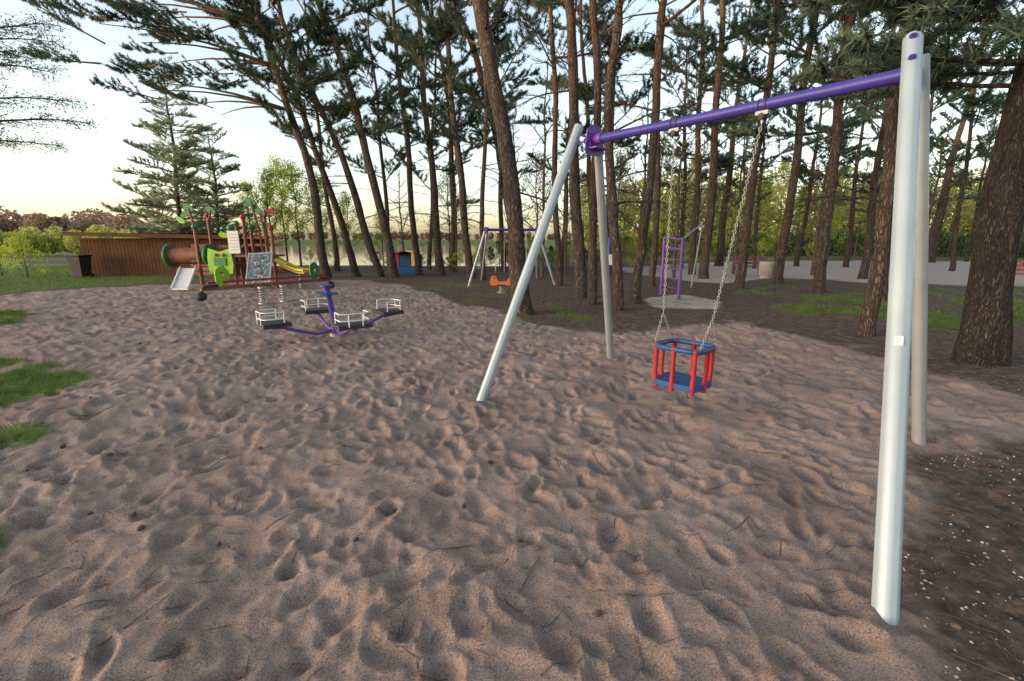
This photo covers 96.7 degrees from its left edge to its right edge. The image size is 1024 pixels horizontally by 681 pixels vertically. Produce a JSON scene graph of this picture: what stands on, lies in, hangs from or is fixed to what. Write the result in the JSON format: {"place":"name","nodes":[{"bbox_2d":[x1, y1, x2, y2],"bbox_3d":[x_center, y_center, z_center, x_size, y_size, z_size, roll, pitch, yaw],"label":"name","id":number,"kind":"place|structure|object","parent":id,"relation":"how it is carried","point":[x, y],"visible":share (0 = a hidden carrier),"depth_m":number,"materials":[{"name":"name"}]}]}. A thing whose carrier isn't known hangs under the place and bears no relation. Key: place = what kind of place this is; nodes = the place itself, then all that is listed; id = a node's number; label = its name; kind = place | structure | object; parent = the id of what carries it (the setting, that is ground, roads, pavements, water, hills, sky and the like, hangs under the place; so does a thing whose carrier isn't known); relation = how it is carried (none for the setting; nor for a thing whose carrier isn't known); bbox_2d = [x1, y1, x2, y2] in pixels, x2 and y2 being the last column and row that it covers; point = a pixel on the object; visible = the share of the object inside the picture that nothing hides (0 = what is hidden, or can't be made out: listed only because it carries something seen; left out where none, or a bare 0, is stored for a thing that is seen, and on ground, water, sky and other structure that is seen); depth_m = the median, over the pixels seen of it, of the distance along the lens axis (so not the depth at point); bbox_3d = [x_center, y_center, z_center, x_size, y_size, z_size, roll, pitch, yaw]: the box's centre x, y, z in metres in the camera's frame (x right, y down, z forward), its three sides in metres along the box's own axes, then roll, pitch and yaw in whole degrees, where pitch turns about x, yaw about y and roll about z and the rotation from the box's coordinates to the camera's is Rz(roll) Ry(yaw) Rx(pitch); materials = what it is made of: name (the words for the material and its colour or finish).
{"place":"outdoors","nodes":[
{"label":"outdoors","id":0,"kind":"place"},
{"bbox_2d":[265,244,529,265],"bbox_3d":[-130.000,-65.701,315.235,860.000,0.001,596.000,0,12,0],"label":"lake water","id":1,"kind":"structure","parent":0,"point":[293,254],"depth_m":107.47,"materials":[{"name":"grey liquid"}]},
{"bbox_2d":[0,240,1023,680],"bbox_3d":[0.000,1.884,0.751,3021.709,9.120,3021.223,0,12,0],"label":"ground","id":2,"kind":"structure","parent":0,"point":[330,628],"depth_m":2.85,"materials":[{"name":"sand"}]},
{"bbox_2d":[0,232,56,277],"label":"forsythia bush","id":3,"kind":"object","parent":2,"relation":"on","point":[17,241],"visible":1,"depth_m":19.60,"materials":[{"name":"green plant"}]},
{"bbox_2d":[0,11,105,155],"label":"willow tree","id":4,"kind":"object","parent":2,"relation":"on","point":[9,52],"visible":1,"depth_m":8.41,"materials":[{"name":"plant"}]},
{"bbox_2d":[0,224,140,255],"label":"distant trees","id":5,"kind":"object","parent":2,"relation":"on","point":[70,244],"visible":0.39,"depth_m":49.36,"materials":[{"name":"green plant"}]},
{"bbox_2d":[64,255,94,276],"bbox_3d":[-18.550,-3.190,19.583,0.600,0.980,0.690,0,12,0],"label":"wheelie bin","id":6,"kind":"object","parent":2,"relation":"on","point":[79,265],"visible":0.87,"depth_m":19.40,"materials":[{"name":"black plastic"}]},
{"bbox_2d":[0,205,186,244],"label":"distant trees","id":7,"kind":"object","parent":2,"relation":"on","point":[40,221],"visible":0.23,"depth_m":116.84,"materials":[{"name":"brown plant"}]},
{"bbox_2d":[61,232,265,275],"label":"timber shed","id":8,"kind":"structure","parent":2,"relation":"on","point":[126,256],"depth_m":20.14,"materials":[{"name":"wood"}]},
{"bbox_2d":[100,55,242,238],"bbox_3d":[-16.096,-8.075,21.727,5.521,9.943,4.793,0,12,0],"label":"larch tree","id":9,"kind":"object","parent":2,"relation":"on","point":[155,200],"visible":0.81,"depth_m":21.16,"materials":[{"name":"green plant"}]},
{"bbox_2d":[19,0,357,275],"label":"pine tree","id":10,"kind":"object","parent":2,"relation":"on","point":[135,9],"visible":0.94,"depth_m":17.32,"materials":[{"name":"green plant"}]},
{"bbox_2d":[171,122,262,233],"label":"larch tree","id":11,"kind":"object","parent":2,"relation":"on","point":[213,168],"visible":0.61,"depth_m":23.51,"materials":[{"name":"green plant"}]},
{"bbox_2d":[161,197,309,289],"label":"play tower","id":12,"kind":"structure","parent":2,"relation":"on","point":[212,258],"depth_m":14.97,"materials":[{"name":"red wood"}]},
{"bbox_2d":[196,262,334,304],"bbox_3d":[-6.042,-1.424,11.505,0.320,1.022,3.536,8,14,32],"label":"spring seesaw","id":13,"kind":"object","parent":2,"relation":"on","point":[222,277],"visible":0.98,"depth_m":11.23,"materials":[{"name":"metal"}]},
{"bbox_2d":[244,168,306,243],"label":"spring leaf tree","id":14,"kind":"object","parent":2,"relation":"on","point":[265,203],"visible":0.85,"depth_m":23.82,"materials":[{"name":"green plant"}]},
{"bbox_2d":[197,0,361,276],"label":"pine tree","id":15,"kind":"object","parent":2,"relation":"on","point":[285,126],"visible":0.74,"depth_m":17.76,"materials":[{"name":"green plant"}]},
{"bbox_2d":[256,152,310,264],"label":"spring leaf tree","id":16,"kind":"object","parent":2,"relation":"on","point":[276,164],"visible":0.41,"depth_m":26.61,"materials":[{"name":"green plant"}]},
{"bbox_2d":[269,156,332,267],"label":"spring leaf tree","id":17,"kind":"object","parent":2,"relation":"on","point":[290,183],"visible":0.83,"depth_m":24.70,"materials":[{"name":"green plant"}]},
{"bbox_2d":[221,0,396,276],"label":"pine tree","id":18,"kind":"object","parent":2,"relation":"on","point":[369,245],"visible":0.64,"depth_m":17.77,"materials":[{"name":"green plant"}]},
{"bbox_2d":[269,0,351,270],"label":"pine tree","id":19,"kind":"object","parent":2,"relation":"on","point":[330,215],"visible":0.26,"depth_m":22.25,"materials":[{"name":"green plant"}]},
{"bbox_2d":[299,171,356,243],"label":"spring leaf tree","id":20,"kind":"object","parent":2,"relation":"on","point":[321,202],"visible":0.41,"depth_m":25.70,"materials":[{"name":"green plant"}]},
{"bbox_2d":[255,284,403,336],"bbox_3d":[-2.885,-0.433,7.373,1.905,0.930,1.946,1,12,5],"label":"four seat carousel","id":21,"kind":"object","parent":2,"relation":"on","point":[336,328],"visible":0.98,"depth_m":7.21,"materials":[{"name":"metal"}]},
{"bbox_2d":[323,190,370,248],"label":"spring leaf tree","id":22,"kind":"object","parent":2,"relation":"on","point":[343,204],"visible":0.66,"depth_m":26.02,"materials":[{"name":"green plant"}]},
{"bbox_2d":[282,0,426,277],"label":"pine tree","id":23,"kind":"object","parent":2,"relation":"on","point":[355,106],"visible":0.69,"depth_m":17.97,"materials":[{"name":"green plant"}]},
{"bbox_2d":[330,0,419,239],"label":"pine tree","id":24,"kind":"object","parent":2,"relation":"on","point":[371,74],"visible":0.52,"depth_m":23.27,"materials":[{"name":"green plant"}]},
{"bbox_2d":[317,0,459,274],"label":"pine tree","id":25,"kind":"object","parent":2,"relation":"on","point":[429,43],"visible":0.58,"depth_m":19.14,"materials":[{"name":"green plant"}]},
{"bbox_2d":[395,250,424,273],"bbox_3d":[-5.053,-3.799,22.117,1.507,1.178,1.200,0,12,0],"label":"playhouse","id":26,"kind":"object","parent":2,"relation":"on","point":[405,261],"visible":0.56,"depth_m":21.71,"materials":[{"name":"blue plastic"}]},
{"bbox_2d":[366,0,492,275],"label":"pine tree","id":27,"kind":"object","parent":2,"relation":"on","point":[433,168],"visible":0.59,"depth_m":19.43,"materials":[{"name":"green plant"}]},
{"bbox_2d":[395,0,479,268],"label":"pine tree","id":28,"kind":"object","parent":2,"relation":"on","point":[434,123],"visible":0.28,"depth_m":24.70,"materials":[{"name":"green plant"}]},
{"bbox_2d":[165,231,712,239],"bbox_3d":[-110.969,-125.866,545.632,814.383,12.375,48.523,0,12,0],"label":"shore trees","id":29,"kind":"object","parent":2,"relation":"on","point":[425,235],"visible":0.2,"depth_m":541.65,"materials":[{"name":"green plant"}]},
{"bbox_2d":[374,0,511,277],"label":"pine tree","id":30,"kind":"object","parent":2,"relation":"on","point":[461,100],"visible":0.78,"depth_m":17.94,"materials":[{"name":"green plant"}]},
{"bbox_2d":[418,145,478,271],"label":"young birch tree","id":31,"kind":"object","parent":2,"relation":"on","point":[456,239],"visible":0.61,"depth_m":23.06,"materials":[{"name":"green plant"}]},
{"bbox_2d":[420,171,478,255],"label":"budding tree","id":32,"kind":"object","parent":2,"relation":"on","point":[447,209],"visible":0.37,"depth_m":27.80,"materials":[{"name":"green plant"}]},
{"bbox_2d":[397,0,505,271],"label":"pine tree","id":33,"kind":"object","parent":2,"relation":"on","point":[452,194],"visible":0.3,"depth_m":22.34,"materials":[{"name":"green plant"}]},
{"bbox_2d":[434,0,528,258],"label":"pine tree","id":34,"kind":"object","parent":2,"relation":"on","point":[476,57],"visible":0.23,"depth_m":23.60,"materials":[{"name":"green plant"}]},
{"bbox_2d":[429,0,539,279],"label":"pine tree","id":35,"kind":"object","parent":2,"relation":"on","point":[513,99],"visible":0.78,"depth_m":16.96,"materials":[{"name":"green plant"}]},
{"bbox_2d":[24,305,961,630],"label":"pine cones","id":36,"kind":"object","parent":2,"relation":"on","point":[598,611],"visible":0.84,"depth_m":2.57,"materials":[{"name":"brown plant"}]},
{"bbox_2d":[441,0,548,271],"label":"pine tree","id":37,"kind":"object","parent":2,"relation":"on","point":[505,60],"visible":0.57,"depth_m":22.77,"materials":[{"name":"green plant"}]},
{"bbox_2d":[467,232,554,286],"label":"legs","id":38,"kind":"object","parent":2,"relation":"on","point":[484,254],"visible":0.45,"depth_m":15.84,"materials":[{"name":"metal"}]},
{"bbox_2d":[0,254,1023,544],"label":"grass","id":39,"kind":"structure","parent":2,"relation":"on","point":[800,310],"depth_m":9.88,"materials":[{"name":"green"}]},
{"bbox_2d":[0,292,1023,680],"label":"fallen twigs","id":40,"kind":"object","parent":2,"relation":"on","point":[534,524],"visible":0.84,"depth_m":2.20,"materials":[{"name":"wood"}]},
{"bbox_2d":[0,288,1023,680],"bbox_3d":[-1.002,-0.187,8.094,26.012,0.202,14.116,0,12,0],"label":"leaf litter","id":41,"kind":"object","parent":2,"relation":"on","point":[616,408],"visible":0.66,"depth_m":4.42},
{"bbox_2d":[472,0,577,315],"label":"pine tree","id":42,"kind":"object","parent":2,"relation":"on","point":[514,217],"visible":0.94,"depth_m":8.83,"materials":[{"name":"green plant"}]},
{"bbox_2d":[490,47,567,277],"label":"young birch tree","id":43,"kind":"object","parent":2,"relation":"on","point":[543,185],"visible":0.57,"depth_m":18.67,"materials":[{"name":"green plant"}]},
{"bbox_2d":[476,123,582,400],"bbox_3d":[0.124,-0.610,4.483,1.353,2.980,0.088,-7,14,-31],"label":"leg","id":44,"kind":"object","parent":2,"relation":"on","point":[525,276],"visible":0.79,"depth_m":4.45,"materials":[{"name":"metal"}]},
{"bbox_2d":[540,119,597,274],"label":"young birch tree","id":45,"kind":"object","parent":2,"relation":"on","point":[565,237],"visible":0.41,"depth_m":21.25,"materials":[{"name":"green plant"}]},
{"bbox_2d":[507,0,638,298],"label":"pine tree","id":46,"kind":"object","parent":2,"relation":"on","point":[580,289],"visible":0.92,"depth_m":11.60,"materials":[{"name":"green plant"}]},
{"bbox_2d":[527,0,623,272],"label":"pine tree","id":47,"kind":"object","parent":2,"relation":"on","point":[560,27],"visible":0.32,"depth_m":22.03,"materials":[{"name":"green plant"}]},
{"bbox_2d":[511,0,655,285],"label":"pine tree","id":48,"kind":"object","parent":2,"relation":"on","point":[563,82],"visible":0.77,"depth_m":14.24,"materials":[{"name":"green plant"}]},
{"bbox_2d":[525,0,642,273],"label":"pine tree","id":49,"kind":"object","parent":2,"relation":"on","point":[584,9],"visible":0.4,"depth_m":19.86,"materials":[{"name":"green plant"}]},
{"bbox_2d":[594,128,613,358],"bbox_3d":[1.111,-0.812,5.410,0.090,2.992,1.134,6,14,27],"label":"leg","id":50,"kind":"object","parent":2,"relation":"on","point":[600,192],"visible":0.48,"depth_m":5.24,"materials":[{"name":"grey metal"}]},
{"bbox_2d":[564,0,653,273],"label":"pine tree","id":51,"kind":"object","parent":2,"relation":"on","point":[646,90],"visible":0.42,"depth_m":20.72,"materials":[{"name":"green plant"}]},
{"bbox_2d":[586,0,650,304],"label":"pine tree","id":52,"kind":"object","parent":2,"relation":"on","point":[592,269],"visible":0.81,"depth_m":10.19,"materials":[{"name":"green plant"}]},
{"bbox_2d":[618,177,641,252],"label":"olive leaf tree","id":53,"kind":"object","parent":2,"relation":"on","point":[630,211],"visible":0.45,"depth_m":47.74,"materials":[{"name":"green plant"}]},
{"bbox_2d":[584,0,700,310],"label":"pine tree","id":54,"kind":"object","parent":2,"relation":"on","point":[618,289],"visible":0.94,"depth_m":9.10,"materials":[{"name":"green plant"}]},
{"bbox_2d":[598,0,698,303],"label":"pine tree","id":55,"kind":"object","parent":2,"relation":"on","point":[635,291],"visible":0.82,"depth_m":10.17,"materials":[{"name":"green plant"}]},
{"bbox_2d":[613,76,689,235],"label":"young birch tree","id":56,"kind":"object","parent":2,"relation":"on","point":[644,165],"visible":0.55,"depth_m":21.64,"materials":[{"name":"green plant"}]},
{"bbox_2d":[625,131,693,223],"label":"budding tree","id":57,"kind":"object","parent":2,"relation":"on","point":[663,175],"visible":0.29,"depth_m":33.99,"materials":[{"name":"green plant"}]},
{"bbox_2d":[579,0,742,287],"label":"pine tree","id":58,"kind":"object","parent":2,"relation":"on","point":[708,49],"visible":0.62,"depth_m":14.43,"materials":[{"name":"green plant"}]},
{"bbox_2d":[638,61,720,277],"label":"young birch tree","id":59,"kind":"object","parent":2,"relation":"on","point":[679,200],"visible":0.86,"depth_m":18.80,"materials":[{"name":"green plant"}]},
{"bbox_2d":[659,223,703,299],"bbox_3d":[5.026,-2.414,13.533,0.730,2.214,4.140,7,14,28],"label":"climbing frame","id":60,"kind":"object","parent":2,"relation":"on","point":[681,250],"visible":0.86,"depth_m":12.43,"materials":[{"name":"paint"}]},
{"bbox_2d":[647,294,719,308],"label":"gravel pad stones","id":61,"kind":"object","parent":2,"relation":"on","point":[678,301],"visible":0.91,"depth_m":11.28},
{"bbox_2d":[649,0,734,267],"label":"pine tree","id":62,"kind":"object","parent":2,"relation":"on","point":[721,157],"visible":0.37,"depth_m":24.47,"materials":[{"name":"green plant"}]},
{"bbox_2d":[680,135,735,252],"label":"budding tree","id":63,"kind":"object","parent":2,"relation":"on","point":[702,154],"visible":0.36,"depth_m":37.77,"materials":[{"name":"green plant"}]},
{"bbox_2d":[642,0,786,274],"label":"pine tree","id":64,"kind":"object","parent":2,"relation":"on","point":[694,224],"visible":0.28,"depth_m":20.36,"materials":[{"name":"green plant"}]},
{"bbox_2d":[662,0,788,278],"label":"pine tree","id":65,"kind":"object","parent":2,"relation":"on","point":[717,88],"visible":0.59,"depth_m":18.14,"materials":[{"name":"green plant"}]},
{"bbox_2d":[702,0,781,265],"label":"pine tree","id":66,"kind":"object","parent":2,"relation":"on","point":[719,260],"visible":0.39,"depth_m":27.30,"materials":[{"name":"green plant"}]},
{"bbox_2d":[714,125,778,273],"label":"young birch tree","id":67,"kind":"object","parent":2,"relation":"on","point":[737,234],"visible":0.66,"depth_m":21.02,"materials":[{"name":"green plant"}]},
{"bbox_2d":[717,62,780,258],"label":"pine tree","id":68,"kind":"object","parent":2,"relation":"on","point":[766,194],"visible":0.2,"depth_m":33.57,"materials":[{"name":"green plant"}]},
{"bbox_2d":[733,171,781,241],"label":"olive leaf tree","id":69,"kind":"object","parent":2,"relation":"on","point":[766,186],"visible":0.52,"depth_m":43.94,"materials":[{"name":"green plant"}]},
{"bbox_2d":[701,0,823,268],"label":"pine tree","id":70,"kind":"object","parent":2,"relation":"on","point":[792,64],"visible":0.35,"depth_m":24.42,"materials":[{"name":"green plant"}]},
{"bbox_2d":[700,0,845,287],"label":"pine tree","id":71,"kind":"object","parent":2,"relation":"on","point":[734,68],"visible":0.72,"depth_m":13.95,"materials":[{"name":"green plant"}]},
{"bbox_2d":[581,162,984,244],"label":"background woodland","id":72,"kind":"object","parent":2,"relation":"on","point":[736,174],"visible":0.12,"depth_m":67.93,"materials":[{"name":"green plant"}]},
{"bbox_2d":[762,159,804,235],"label":"olive leaf tree","id":73,"kind":"object","parent":2,"relation":"on","point":[780,186],"visible":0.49,"depth_m":53.07,"materials":[{"name":"green plant"}]},
{"bbox_2d":[775,184,818,260],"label":"olive leaf tree","id":74,"kind":"object","parent":2,"relation":"on","point":[802,195],"visible":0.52,"depth_m":36.49,"materials":[{"name":"green plant"}]},
{"bbox_2d":[723,0,895,291],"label":"pine tree","id":75,"kind":"object","parent":2,"relation":"on","point":[819,277],"visible":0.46,"depth_m":13.23,"materials":[{"name":"green plant"}]},
{"bbox_2d":[738,0,881,283],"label":"pine tree","id":76,"kind":"object","parent":2,"relation":"on","point":[855,121],"visible":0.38,"depth_m":15.79,"materials":[{"name":"green plant"}]},
{"bbox_2d":[753,100,867,274],"bbox_3d":[13.618,-7.417,20.794,3.540,8.750,4.748,-6,14,-26],"label":"young birch tree","id":77,"kind":"object","parent":2,"relation":"on","point":[816,235],"visible":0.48,"depth_m":20.21,"materials":[{"name":"green plant"}]},
{"bbox_2d":[607,229,1023,256],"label":"hedge","id":78,"kind":"object","parent":2,"relation":"on","point":[961,245],"visible":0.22,"depth_m":48.47,"materials":[{"name":"green plant"}]},
{"bbox_2d":[780,5,865,266],"bbox_3d":[17.869,-11.768,25.993,5.174,15.349,5.005,-7,14,-28],"label":"pine tree","id":79,"kind":"object","parent":2,"relation":"on","point":[805,220],"visible":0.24,"depth_m":26.18,"materials":[{"name":"green plant"}]},
{"bbox_2d":[798,19,879,242],"bbox_3d":[23.447,-14.131,32.848,4.965,17.203,5.707,0,12,0],"label":"pine tree","id":80,"kind":"object","parent":2,"relation":"on","point":[822,161],"visible":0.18,"depth_m":33.55,"materials":[{"name":"green plant"}]},
{"bbox_2d":[800,10,882,267],"bbox_3d":[19.278,-11.132,25.759,5.156,14.208,5.244,0,12,0],"label":"pine tree","id":81,"kind":"object","parent":2,"relation":"on","point":[847,148],"visible":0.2,"depth_m":26.03,"materials":[{"name":"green plant"}]},
{"bbox_2d":[795,14,951,336],"bbox_3d":[6.088,-7.433,5.683,5.191,15.441,5.984,0,12,0],"label":"pine tree","id":82,"kind":"object","parent":2,"relation":"on","point":[867,324],"visible":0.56,"depth_m":6.88,"materials":[{"name":"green plant"}]},
{"bbox_2d":[871,31,923,625],"bbox_3d":[1.866,-0.131,2.192,0.094,2.988,1.750,7,14,29],"label":"leg","id":83,"kind":"object","parent":2,"relation":"on","point":[886,575],"visible":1,"depth_m":2.12,"materials":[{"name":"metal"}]},
{"bbox_2d":[781,0,1023,366],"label":"pine tree","id":84,"kind":"object","parent":2,"relation":"on","point":[985,337],"visible":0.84,"depth_m":5.23,"materials":[{"name":"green plant"}]},
{"bbox_2d":[810,1,1003,299],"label":"pine tree","id":85,"kind":"object","parent":2,"relation":"on","point":[883,105],"visible":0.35,"depth_m":11.40,"materials":[{"name":"green plant"}]},
{"bbox_2d":[842,20,983,278],"bbox_3d":[14.092,-10.590,16.899,4.108,16.884,4.936,3,13,13],"label":"pine tree","id":86,"kind":"object","parent":2,"relation":"on","point":[878,155],"visible":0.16,"depth_m":17.88,"materials":[{"name":"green plant"}]},
{"bbox_2d":[911,53,929,445],"bbox_3d":[2.839,-0.309,3.169,0.828,2.967,0.088,-3,13,-15],"label":"leg","id":87,"kind":"object","parent":2,"relation":"on","point":[919,333],"visible":0.56,"depth_m":3.11,"materials":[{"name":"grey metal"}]},
{"bbox_2d":[895,67,900,84],"bbox_3d":[2.360,-1.596,2.732,0.259,0.100,0.080,-10,16,-40],"label":"bracket","id":88,"kind":"object","parent":87,"relation":"attached to","point":[897,76],"visible":0.2,"depth_m":2.73,"materials":[{"name":"metal"}]},
{"bbox_2d":[584,69,895,143],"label":"beam","id":89,"kind":"structure","parent":88,"relation":"attached to","point":[877,80],"depth_m":3.28,"materials":[{"name":"metal"}]},
{"bbox_2d":[584,124,608,156],"bbox_3d":[0.829,-1.957,4.449,0.299,0.280,0.160,-10,16,-40],"label":"bracket","id":90,"kind":"object","parent":89,"relation":"attached to","point":[594,145],"visible":0.9,"depth_m":4.42,"materials":[{"name":"metal"}]},
{"bbox_2d":[669,96,770,138],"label":"hangers","id":91,"kind":"object","parent":89,"relation":"attached to","point":[761,115],"visible":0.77,"depth_m":3.33,"materials":[{"name":"silver metal"}]},
{"bbox_2d":[655,123,761,350],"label":"chains","id":92,"kind":"object","parent":91,"relation":"hanging from","point":[719,293],"visible":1,"depth_m":3.79,"materials":[{"name":"metal"}]},
{"bbox_2d":[653,338,715,395],"bbox_3d":[1.528,0.222,4.062,0.412,0.402,0.471,-10,16,-38],"label":"toddler seat","id":93,"kind":"object","parent":92,"relation":"hanging from","point":[691,383],"visible":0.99,"depth_m":3.98,"materials":[{"name":"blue plastic"}]},
{"bbox_2d":[861,109,982,232],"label":"young birch tree","id":94,"kind":"object","parent":2,"relation":"on","point":[934,189],"visible":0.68,"depth_m":20.68,"materials":[{"name":"green plant"}]},
{"bbox_2d":[852,23,1007,198],"bbox_3d":[21.249,-11.679,23.436,5.362,16.276,5.370,11,16,42],"label":"pine tree","id":95,"kind":"object","parent":2,"relation":"on","point":[967,154],"visible":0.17,"depth_m":22.55,"materials":[{"name":"green plant"}]},
{"bbox_2d":[937,164,981,256],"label":"olive leaf tree","id":96,"kind":"object","parent":2,"relation":"on","point":[952,225],"visible":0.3,"depth_m":46.10,"materials":[{"name":"green plant"}]},
{"bbox_2d":[903,375,1023,680],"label":"pebbles","id":97,"kind":"object","parent":2,"relation":"on","point":[962,608],"visible":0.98,"depth_m":2.12,"materials":[{"name":"stone"}]},
{"bbox_2d":[928,34,1007,262],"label":"pine tree","id":98,"kind":"object","parent":2,"relation":"on","point":[934,234],"visible":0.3,"depth_m":32.84,"materials":[{"name":"green plant"}]},
{"bbox_2d":[930,67,1011,261],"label":"pine tree","id":99,"kind":"object","parent":2,"relation":"on","point":[991,113],"visible":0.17,"depth_m":34.17,"materials":[{"name":"green plant"}]},
{"bbox_2d":[929,0,1023,270],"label":"pine tree","id":100,"kind":"object","parent":2,"relation":"on","point":[972,102],"visible":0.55,"depth_m":22.00,"materials":[{"name":"green plant"}]},
{"bbox_2d":[0,0,1023,239],"label":"sky","id":101,"kind":"structure","parent":0,"point":[32,180],"materials":[{"name":"white"}]},
{"bbox_2d":[520,149,569,263],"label":"budding tree","id":102,"kind":"object","parent":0,"point":[531,181],"visible":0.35,"depth_m":30.50,"materials":[{"name":"grey plant"}]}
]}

